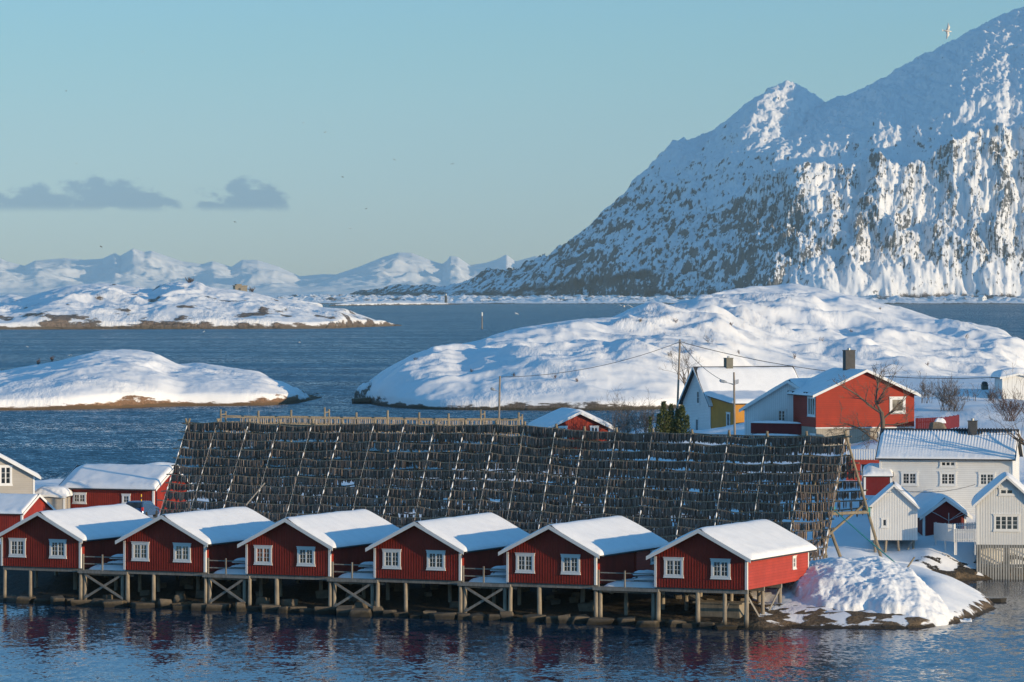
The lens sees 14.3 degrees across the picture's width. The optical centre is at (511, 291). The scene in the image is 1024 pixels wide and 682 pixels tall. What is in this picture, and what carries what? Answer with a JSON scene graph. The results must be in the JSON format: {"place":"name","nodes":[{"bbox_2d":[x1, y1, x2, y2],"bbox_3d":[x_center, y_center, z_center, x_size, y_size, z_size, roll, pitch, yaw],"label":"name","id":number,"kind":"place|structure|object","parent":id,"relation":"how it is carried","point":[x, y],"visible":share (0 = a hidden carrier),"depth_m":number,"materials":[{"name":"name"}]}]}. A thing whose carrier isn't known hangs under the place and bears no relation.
{"place":"outdoors","nodes":[
{"label":"outdoors","id":0,"kind":"place"},
{"bbox_2d":[0,349,321,409],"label":"snowy islet","id":1,"kind":"object","parent":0,"point":[118,378],"visible":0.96,"depth_m":790.15,"materials":[{"name":"snow"}]},
{"bbox_2d":[0,294,322,306],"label":"skerry","id":2,"kind":"structure","parent":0,"point":[8,297],"depth_m":3848.73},
{"bbox_2d":[0,291,350,298],"bbox_3d":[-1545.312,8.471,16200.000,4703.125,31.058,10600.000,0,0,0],"label":"shore","id":3,"kind":"structure","parent":0,"point":[273,295],"depth_m":18206.57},
{"bbox_2d":[0,281,401,328],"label":"island","id":4,"kind":"structure","parent":0,"point":[186,305],"depth_m":2449.60,"materials":[{"name":"snow"}]},
{"bbox_2d":[0,248,537,292],"bbox_3d":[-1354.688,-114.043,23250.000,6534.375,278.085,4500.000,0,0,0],"label":"mountains","id":5,"kind":"structure","parent":0,"point":[133,267],"depth_m":22730.35,"materials":[{"name":"snow"}]},
{"bbox_2d":[329,301,461,305],"bbox_3d":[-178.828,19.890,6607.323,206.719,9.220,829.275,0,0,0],"label":"skerry","id":6,"kind":"structure","parent":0,"point":[368,303],"depth_m":6563.22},
{"bbox_2d":[0,304,1023,681],"bbox_3d":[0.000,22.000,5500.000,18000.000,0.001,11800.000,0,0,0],"label":"sea","id":7,"kind":"structure","parent":0,"point":[66,642],"depth_m":266.68,"materials":[{"name":"blue liquid"}]},
{"bbox_2d":[0,376,1023,629],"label":"village ground","id":8,"kind":"structure","parent":0,"point":[946,574],"depth_m":287.94,"materials":[{"name":"snow"}]},
{"bbox_2d":[0,453,40,493],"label":"grey house","id":9,"kind":"structure","parent":8,"relation":"on","point":[16,477],"depth_m":346.66,"materials":[{"name":"paint"}]},
{"bbox_2d":[0,465,12,485],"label":"window","id":10,"kind":"structure","parent":9,"relation":"in","point":[5,470],"depth_m":346.49,"materials":[{"name":"white paint"}]},
{"bbox_2d":[16,596,35,603],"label":"boulder","id":11,"kind":"object","parent":8,"relation":"on","point":[24,599],"visible":0.61,"depth_m":289.02,"materials":[{"name":"stone"}]},
{"bbox_2d":[0,493,55,531],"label":"red shed","id":12,"kind":"structure","parent":8,"relation":"on","point":[15,509],"depth_m":321.06,"materials":[{"name":"paint"}]},
{"bbox_2d":[35,485,72,509],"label":"grey annex","id":13,"kind":"object","parent":8,"relation":"on","point":[57,497],"visible":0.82,"depth_m":350.07,"materials":[{"name":"paint"}]},
{"bbox_2d":[50,595,64,604],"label":"boulder","id":14,"kind":"object","parent":8,"relation":"on","point":[58,600],"visible":0.81,"depth_m":287.65,"materials":[{"name":"stone"}]},
{"bbox_2d":[0,504,152,601],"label":"red cabin","id":15,"kind":"object","parent":8,"relation":"on","point":[61,540],"visible":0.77,"depth_m":289.47,"materials":[{"name":"paint"}]},
{"bbox_2d":[8,538,25,557],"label":"window","id":16,"kind":"structure","parent":15,"relation":"in","point":[17,546],"depth_m":289.72,"materials":[{"name":"white paint"}]},
{"bbox_2d":[48,539,66,558],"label":"window","id":17,"kind":"structure","parent":15,"relation":"in","point":[57,547],"depth_m":288.31,"materials":[{"name":"white paint"}]},
{"bbox_2d":[70,600,91,605],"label":"boulder","id":18,"kind":"object","parent":8,"relation":"on","point":[80,602],"visible":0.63,"depth_m":286.74,"materials":[{"name":"stone"}]},
{"bbox_2d":[78,554,141,599],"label":"deck","id":19,"kind":"structure","parent":8,"relation":"on","point":[116,571],"depth_m":287.25,"materials":[{"name":"grey wood"}]},
{"bbox_2d":[102,599,126,606],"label":"boulder","id":20,"kind":"object","parent":8,"relation":"on","point":[113,603],"visible":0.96,"depth_m":285.39,"materials":[{"name":"stone"}]},
{"bbox_2d":[58,464,191,510],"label":"red boathouse","id":21,"kind":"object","parent":8,"relation":"on","point":[89,485],"visible":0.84,"depth_m":351.42,"materials":[{"name":"paint"}]},
{"bbox_2d":[72,492,86,503],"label":"window","id":22,"kind":"structure","parent":21,"relation":"in","point":[78,497],"depth_m":351.86,"materials":[{"name":"white paint"}]},
{"bbox_2d":[126,501,159,516],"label":"car","id":23,"kind":"object","parent":8,"relation":"on","point":[147,508],"visible":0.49,"depth_m":340.61,"materials":[{"name":"blue"}]},
{"bbox_2d":[132,602,154,608],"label":"boulder","id":24,"kind":"object","parent":8,"relation":"on","point":[141,605],"visible":0.7,"depth_m":284.45,"materials":[{"name":"stone"}]},
{"bbox_2d":[158,599,171,607],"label":"boulder","id":25,"kind":"object","parent":8,"relation":"on","point":[164,603],"visible":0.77,"depth_m":284.50,"materials":[{"name":"stone"}]},
{"bbox_2d":[115,507,273,606],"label":"red cabin","id":26,"kind":"object","parent":8,"relation":"on","point":[189,543],"visible":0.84,"depth_m":285.31,"materials":[{"name":"paint"}]},
{"bbox_2d":[131,541,148,560],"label":"window","id":27,"kind":"structure","parent":26,"relation":"in","point":[140,550],"depth_m":285.50,"materials":[{"name":"white paint"}]},
{"bbox_2d":[173,543,190,562],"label":"window","id":28,"kind":"structure","parent":26,"relation":"in","point":[181,551],"depth_m":284.11,"materials":[{"name":"white paint"}]},
{"bbox_2d":[191,603,206,610],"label":"boulder","id":29,"kind":"object","parent":8,"relation":"on","point":[198,606],"visible":0.58,"depth_m":282.48,"materials":[{"name":"stone"}]},
{"bbox_2d":[205,603,232,610],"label":"boulder","id":30,"kind":"object","parent":8,"relation":"on","point":[218,606],"visible":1,"depth_m":282.20,"materials":[{"name":"stone"}]},
{"bbox_2d":[202,558,262,605],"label":"deck","id":31,"kind":"structure","parent":8,"relation":"on","point":[239,575],"depth_m":283.12,"materials":[{"name":"grey wood"}]},
{"bbox_2d":[259,604,280,611],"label":"boulder","id":32,"kind":"object","parent":8,"relation":"on","point":[268,607],"visible":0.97,"depth_m":280.96,"materials":[{"name":"stone"}]},
{"bbox_2d":[280,599,297,606],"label":"boulder","id":33,"kind":"object","parent":8,"relation":"on","point":[288,602],"visible":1,"depth_m":281.85,"materials":[{"name":"stone"}]},
{"bbox_2d":[237,509,399,606],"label":"red cabin","id":34,"kind":"object","parent":8,"relation":"on","point":[309,547],"visible":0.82,"depth_m":281.25,"materials":[{"name":"paint"}]},
{"bbox_2d":[253,545,272,564],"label":"window","id":35,"kind":"structure","parent":34,"relation":"in","point":[262,553],"depth_m":281.49,"materials":[{"name":"white paint"}]},
{"bbox_2d":[296,546,315,566],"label":"window","id":36,"kind":"structure","parent":34,"relation":"in","point":[305,554],"depth_m":280.12,"materials":[{"name":"white paint"}]},
{"bbox_2d":[314,606,336,613],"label":"boulder","id":37,"kind":"object","parent":8,"relation":"on","point":[324,610],"visible":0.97,"depth_m":279.12,"materials":[{"name":"stone"}]},
{"bbox_2d":[336,605,353,615],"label":"boulder","id":38,"kind":"object","parent":8,"relation":"on","point":[343,610],"visible":0.57,"depth_m":277.94,"materials":[{"name":"stone"}]},
{"bbox_2d":[327,562,389,614],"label":"deck","id":39,"kind":"structure","parent":8,"relation":"on","point":[352,577],"depth_m":279.04,"materials":[{"name":"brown wood"}]},
{"bbox_2d":[358,562,373,571],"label":"picnic table","id":40,"kind":"object","parent":39,"relation":"on","point":[363,569],"visible":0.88,"depth_m":279.88,"materials":[{"name":"grey wood"}]},
{"bbox_2d":[349,608,371,616],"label":"boulder","id":41,"kind":"object","parent":8,"relation":"on","point":[360,612],"visible":0.68,"depth_m":277.22,"materials":[{"name":"stone"}]},
{"bbox_2d":[220,407,522,512],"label":"drying rack","id":42,"kind":"object","parent":8,"relation":"on","point":[448,418],"visible":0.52,"depth_m":344.94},
{"bbox_2d":[429,612,455,619],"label":"boulder","id":43,"kind":"object","parent":8,"relation":"on","point":[443,615],"visible":0.71,"depth_m":274.83,"materials":[{"name":"stone"}]},
{"bbox_2d":[365,512,528,612],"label":"red cabin","id":44,"kind":"object","parent":8,"relation":"on","point":[438,551],"visible":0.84,"depth_m":277.17,"materials":[{"name":"paint"}]},
{"bbox_2d":[382,549,401,568],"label":"window","id":45,"kind":"structure","parent":44,"relation":"in","point":[391,557],"depth_m":277.40,"materials":[{"name":"white paint"}]},
{"bbox_2d":[426,550,445,570],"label":"window","id":46,"kind":"structure","parent":44,"relation":"in","point":[435,558],"depth_m":275.98,"materials":[{"name":"white paint"}]},
{"bbox_2d":[468,612,486,619],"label":"boulder","id":47,"kind":"object","parent":8,"relation":"on","point":[478,616],"visible":0.55,"depth_m":274.27,"materials":[{"name":"stone"}]},
{"bbox_2d":[457,566,520,612],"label":"deck","id":48,"kind":"structure","parent":8,"relation":"on","point":[494,583],"depth_m":274.96,"materials":[{"name":"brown wood"}]},
{"bbox_2d":[490,565,505,575],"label":"picnic table","id":49,"kind":"object","parent":48,"relation":"on","point":[501,573],"visible":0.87,"depth_m":275.74,"materials":[{"name":"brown wood"}]},
{"bbox_2d":[500,611,513,620],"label":"boulder","id":50,"kind":"object","parent":8,"relation":"on","point":[507,615],"visible":0.61,"depth_m":273.81,"materials":[{"name":"stone"}]},
{"bbox_2d":[153,418,881,558],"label":"drying rack","id":51,"kind":"object","parent":8,"relation":"on","point":[767,435],"visible":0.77,"depth_m":300.70,"materials":[{"name":"wood"}]},
{"bbox_2d":[160,422,864,542],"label":"hanging fish","id":52,"kind":"object","parent":51,"relation":"attached to","point":[377,476],"visible":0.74,"depth_m":301.91},
{"bbox_2d":[830,506,894,561],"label":"rope","id":53,"kind":"object","parent":51,"relation":"attached to","point":[831,508],"visible":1,"depth_m":284.40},
{"bbox_2d":[522,614,545,621],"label":"boulder","id":54,"kind":"object","parent":8,"relation":"on","point":[533,618],"visible":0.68,"depth_m":272.48,"materials":[{"name":"stone"}]},
{"bbox_2d":[557,614,570,622],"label":"boulder","id":55,"kind":"object","parent":8,"relation":"on","point":[566,618],"visible":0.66,"depth_m":271.56,"materials":[{"name":"stone"}]},
{"bbox_2d":[528,408,614,454],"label":"red house","id":56,"kind":"structure","parent":8,"relation":"on","point":[571,418],"depth_m":418.14,"materials":[{"name":"paint"}]},
{"bbox_2d":[570,614,590,623],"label":"boulder","id":57,"kind":"object","parent":8,"relation":"on","point":[580,619],"visible":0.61,"depth_m":271.40,"materials":[{"name":"stone"}]},
{"bbox_2d":[498,516,668,616],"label":"red cabin","id":58,"kind":"object","parent":8,"relation":"on","point":[578,554],"visible":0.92,"depth_m":273.08,"materials":[{"name":"paint"}]},
{"bbox_2d":[515,553,534,573],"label":"window","id":59,"kind":"structure","parent":58,"relation":"in","point":[524,561],"depth_m":273.23,"materials":[{"name":"white paint"}]},
{"bbox_2d":[560,554,580,574],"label":"window","id":60,"kind":"structure","parent":58,"relation":"in","point":[570,563],"depth_m":271.90,"materials":[{"name":"white paint"}]},
{"bbox_2d":[578,602,593,610],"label":"boulder","id":61,"kind":"object","parent":8,"relation":"on","point":[585,606],"visible":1,"depth_m":273.81,"materials":[{"name":"stone"}]},
{"bbox_2d":[586,617,614,624],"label":"boulder","id":62,"kind":"object","parent":8,"relation":"on","point":[599,621],"visible":1,"depth_m":270.54,"materials":[{"name":"stone"}]},
{"bbox_2d":[617,616,634,624],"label":"boulder","id":63,"kind":"object","parent":8,"relation":"on","point":[626,620],"visible":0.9,"depth_m":270.14,"materials":[{"name":"stone"}]},
{"bbox_2d":[597,388,657,432],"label":"bare bush","id":64,"kind":"object","parent":8,"relation":"on","point":[629,426],"visible":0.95,"depth_m":412.04,"materials":[{"name":"brown plant"}]},
{"bbox_2d":[593,570,664,620],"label":"deck","id":65,"kind":"structure","parent":8,"relation":"on","point":[625,586],"depth_m":270.74,"materials":[{"name":"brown wood"}]},
{"bbox_2d":[632,570,653,580],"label":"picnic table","id":66,"kind":"object","parent":65,"relation":"on","point":[640,577],"visible":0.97,"depth_m":271.40,"materials":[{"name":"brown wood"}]},
{"bbox_2d":[618,406,656,439],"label":"bare bush","id":67,"kind":"object","parent":8,"relation":"on","point":[645,429],"visible":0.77,"depth_m":413.84,"materials":[{"name":"brown plant"}]},
{"bbox_2d":[635,620,665,626],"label":"boulder","id":68,"kind":"object","parent":8,"relation":"on","point":[646,623],"visible":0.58,"depth_m":268.54,"materials":[{"name":"stone"}]},
{"bbox_2d":[648,401,693,434],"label":"conifer","id":69,"kind":"object","parent":8,"relation":"on","point":[670,421],"visible":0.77,"depth_m":409.67,"materials":[{"name":"green plant"}]},
{"bbox_2d":[658,343,700,385],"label":"bare tree","id":70,"kind":"object","parent":8,"relation":"on","point":[684,377],"visible":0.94,"depth_m":451.06,"materials":[{"name":"brown plant"}]},
{"bbox_2d":[676,339,684,408],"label":"utility pole","id":71,"kind":"object","parent":8,"relation":"on","point":[677,407],"visible":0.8,"depth_m":439.91,"materials":[{"name":"wood"}]},
{"bbox_2d":[685,343,990,378],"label":"power line","id":72,"kind":"object","parent":71,"relation":"attached to","point":[824,370],"visible":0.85,"depth_m":434.96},
{"bbox_2d":[693,600,749,617],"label":"concrete footing","id":73,"kind":"object","parent":8,"relation":"on","point":[714,608],"visible":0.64,"depth_m":269.60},
{"bbox_2d":[719,372,738,444],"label":"utility pole","id":74,"kind":"object","parent":8,"relation":"on","point":[734,410],"visible":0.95,"depth_m":397.90,"materials":[{"name":"wood"}]},
{"bbox_2d":[646,519,816,627],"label":"red cabin","id":75,"kind":"object","parent":8,"relation":"on","point":[746,557],"visible":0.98,"depth_m":268.69,"materials":[{"name":"paint"}]},
{"bbox_2d":[663,557,683,577],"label":"window","id":76,"kind":"structure","parent":75,"relation":"in","point":[673,566],"depth_m":268.80,"materials":[{"name":"white paint"}]},
{"bbox_2d":[710,558,730,579],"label":"window","id":77,"kind":"structure","parent":75,"relation":"in","point":[720,568],"depth_m":267.42,"materials":[{"name":"white paint"}]},
{"bbox_2d":[677,356,798,429],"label":"white house","id":78,"kind":"structure","parent":8,"relation":"on","point":[706,399],"depth_m":429.44,"materials":[{"name":"paint"}]},
{"bbox_2d":[739,377,811,453],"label":"white house","id":79,"kind":"structure","parent":8,"relation":"on","point":[771,411],"depth_m":376.33,"materials":[{"name":"paint"}]},
{"bbox_2d":[787,348,920,445],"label":"red house","id":80,"kind":"structure","parent":8,"relation":"on","point":[816,404],"depth_m":370.11,"materials":[{"name":"paint"}]},
{"bbox_2d":[807,396,815,416],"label":"window","id":81,"kind":"structure","parent":80,"relation":"in","point":[810,400],"depth_m":370.28,"materials":[{"name":"white paint"}]},
{"bbox_2d":[889,396,905,413],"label":"window","id":82,"kind":"structure","parent":80,"relation":"in","point":[893,401],"depth_m":370.64,"materials":[{"name":"white paint"}]},
{"bbox_2d":[846,449,878,480],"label":"terrace","id":83,"kind":"structure","parent":8,"relation":"on","point":[864,460],"depth_m":342.02,"materials":[{"name":"red paint"}]},
{"bbox_2d":[825,360,921,451],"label":"bare tree","id":84,"kind":"object","parent":8,"relation":"on","point":[879,410],"visible":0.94,"depth_m":345.87,"materials":[{"name":"brown plant"}]},
{"bbox_2d":[860,463,893,494],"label":"red shed","id":85,"kind":"structure","parent":8,"relation":"on","point":[876,479],"depth_m":328.47,"materials":[{"name":"paint"}]},
{"bbox_2d":[785,556,971,625],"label":"snow pile","id":86,"kind":"object","parent":8,"relation":"on","point":[878,584],"visible":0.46,"depth_m":272.59,"materials":[{"name":"snow"}]},
{"bbox_2d":[868,481,919,552],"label":"white shed","id":87,"kind":"structure","parent":8,"relation":"on","point":[893,512],"depth_m":316.00,"materials":[{"name":"paint"}]},
{"bbox_2d":[915,370,935,402],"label":"bare bush","id":88,"kind":"object","parent":8,"relation":"on","point":[924,388],"visible":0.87,"depth_m":404.76,"materials":[{"name":"brown plant"}]},
{"bbox_2d":[915,417,941,428],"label":"board fence","id":89,"kind":"object","parent":8,"relation":"on","point":[922,423],"visible":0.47,"depth_m":365.99,"materials":[{"name":"red paint"}]},
{"bbox_2d":[929,418,946,428],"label":"boulder","id":90,"kind":"object","parent":8,"relation":"on","point":[937,423],"visible":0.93,"depth_m":361.67,"materials":[{"name":"stone"}]},
{"bbox_2d":[914,491,972,535],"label":"red shed","id":91,"kind":"structure","parent":8,"relation":"on","point":[942,505],"depth_m":322.02,"materials":[{"name":"paint"}]},
{"bbox_2d":[934,522,955,554],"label":"picket fence","id":92,"kind":"object","parent":8,"relation":"on","point":[944,532],"visible":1,"depth_m":315.10,"materials":[{"name":"white paint"}]},
{"bbox_2d":[921,372,970,411],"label":"bare bush","id":93,"kind":"object","parent":8,"relation":"on","point":[947,397],"visible":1,"depth_m":394.96,"materials":[{"name":"brown plant"}]},
{"bbox_2d":[875,418,1023,513],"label":"white longhouse","id":94,"kind":"structure","parent":8,"relation":"on","point":[917,461],"depth_m":328.30,"materials":[{"name":"paint"}]},
{"bbox_2d":[900,471,917,485],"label":"window","id":95,"kind":"structure","parent":94,"relation":"in","point":[908,478],"depth_m":328.45,"materials":[{"name":"white paint"}]},
{"bbox_2d":[939,471,956,486],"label":"window","id":96,"kind":"structure","parent":94,"relation":"in","point":[947,478],"depth_m":327.81,"materials":[{"name":"white paint"}]},
{"bbox_2d":[939,460,956,467],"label":"window","id":97,"kind":"structure","parent":94,"relation":"in","point":[943,463],"depth_m":327.81,"materials":[{"name":"white paint"}]},
{"bbox_2d":[978,472,995,486],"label":"window","id":98,"kind":"structure","parent":94,"relation":"in","point":[985,478],"depth_m":327.17,"materials":[{"name":"white paint"}]},
{"bbox_2d":[943,414,958,428],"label":"board fence","id":99,"kind":"object","parent":8,"relation":"on","point":[952,421],"visible":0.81,"depth_m":372.73,"materials":[{"name":"red paint"}]},
{"bbox_2d":[950,522,975,531],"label":"picket fence","id":100,"kind":"object","parent":8,"relation":"on","point":[965,525],"visible":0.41,"depth_m":319.99,"materials":[{"name":"white paint"}]},
{"bbox_2d":[954,528,975,554],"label":"picket fence","id":101,"kind":"object","parent":8,"relation":"on","point":[960,532],"visible":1,"depth_m":313.33,"materials":[{"name":"white paint"}]},
{"bbox_2d":[950,381,994,397],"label":"snowed house","id":102,"kind":"structure","parent":8,"relation":"on","point":[984,389],"depth_m":428.57,"materials":[{"name":"white paint"}]},
{"bbox_2d":[969,363,1023,445],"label":"bare tree","id":103,"kind":"object","parent":8,"relation":"on","point":[1021,440],"visible":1,"depth_m":324.59,"materials":[{"name":"brown plant"}]},
{"bbox_2d":[971,472,1023,579],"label":"white boathouse","id":104,"kind":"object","parent":8,"relation":"on","point":[998,501],"visible":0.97,"depth_m":313.03,"materials":[{"name":"paint"}]},
{"bbox_2d":[993,514,1019,531],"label":"window","id":105,"kind":"structure","parent":104,"relation":"in","point":[1002,522],"depth_m":312.95,"materials":[{"name":"white paint"}]},
{"bbox_2d":[998,488,1014,495],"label":"window","id":106,"kind":"structure","parent":104,"relation":"in","point":[1002,491],"depth_m":312.95,"materials":[{"name":"white paint"}]},
{"bbox_2d":[981,384,1023,420],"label":"bare bush","id":107,"kind":"object","parent":8,"relation":"on","point":[1013,406],"visible":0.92,"depth_m":379.87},
{"bbox_2d":[991,368,1023,399],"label":"cream shed","id":108,"kind":"structure","parent":8,"relation":"on","point":[1002,379],"depth_m":424.99,"materials":[{"name":"white paint"}]},
{"bbox_2d":[0,0,1023,275],"label":"sky","id":109,"kind":"structure","parent":0,"point":[545,113],"materials":[{"name":"blue"}]},
{"bbox_2d":[277,7,1023,303],"bbox_3d":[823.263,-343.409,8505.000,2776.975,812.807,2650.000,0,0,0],"label":"mountain","id":110,"kind":"structure","parent":0,"point":[904,184],"depth_m":8036.14,"materials":[{"name":"snow"}]},
{"bbox_2d":[354,283,1023,409],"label":"headland","id":111,"kind":"structure","parent":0,"point":[780,324],"depth_m":863.95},
{"bbox_2d":[351,397,370,403],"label":"boulder","id":112,"kind":"object","parent":111,"relation":"on","point":[362,400],"visible":0.57,"depth_m":804.35,"materials":[{"name":"stone"}]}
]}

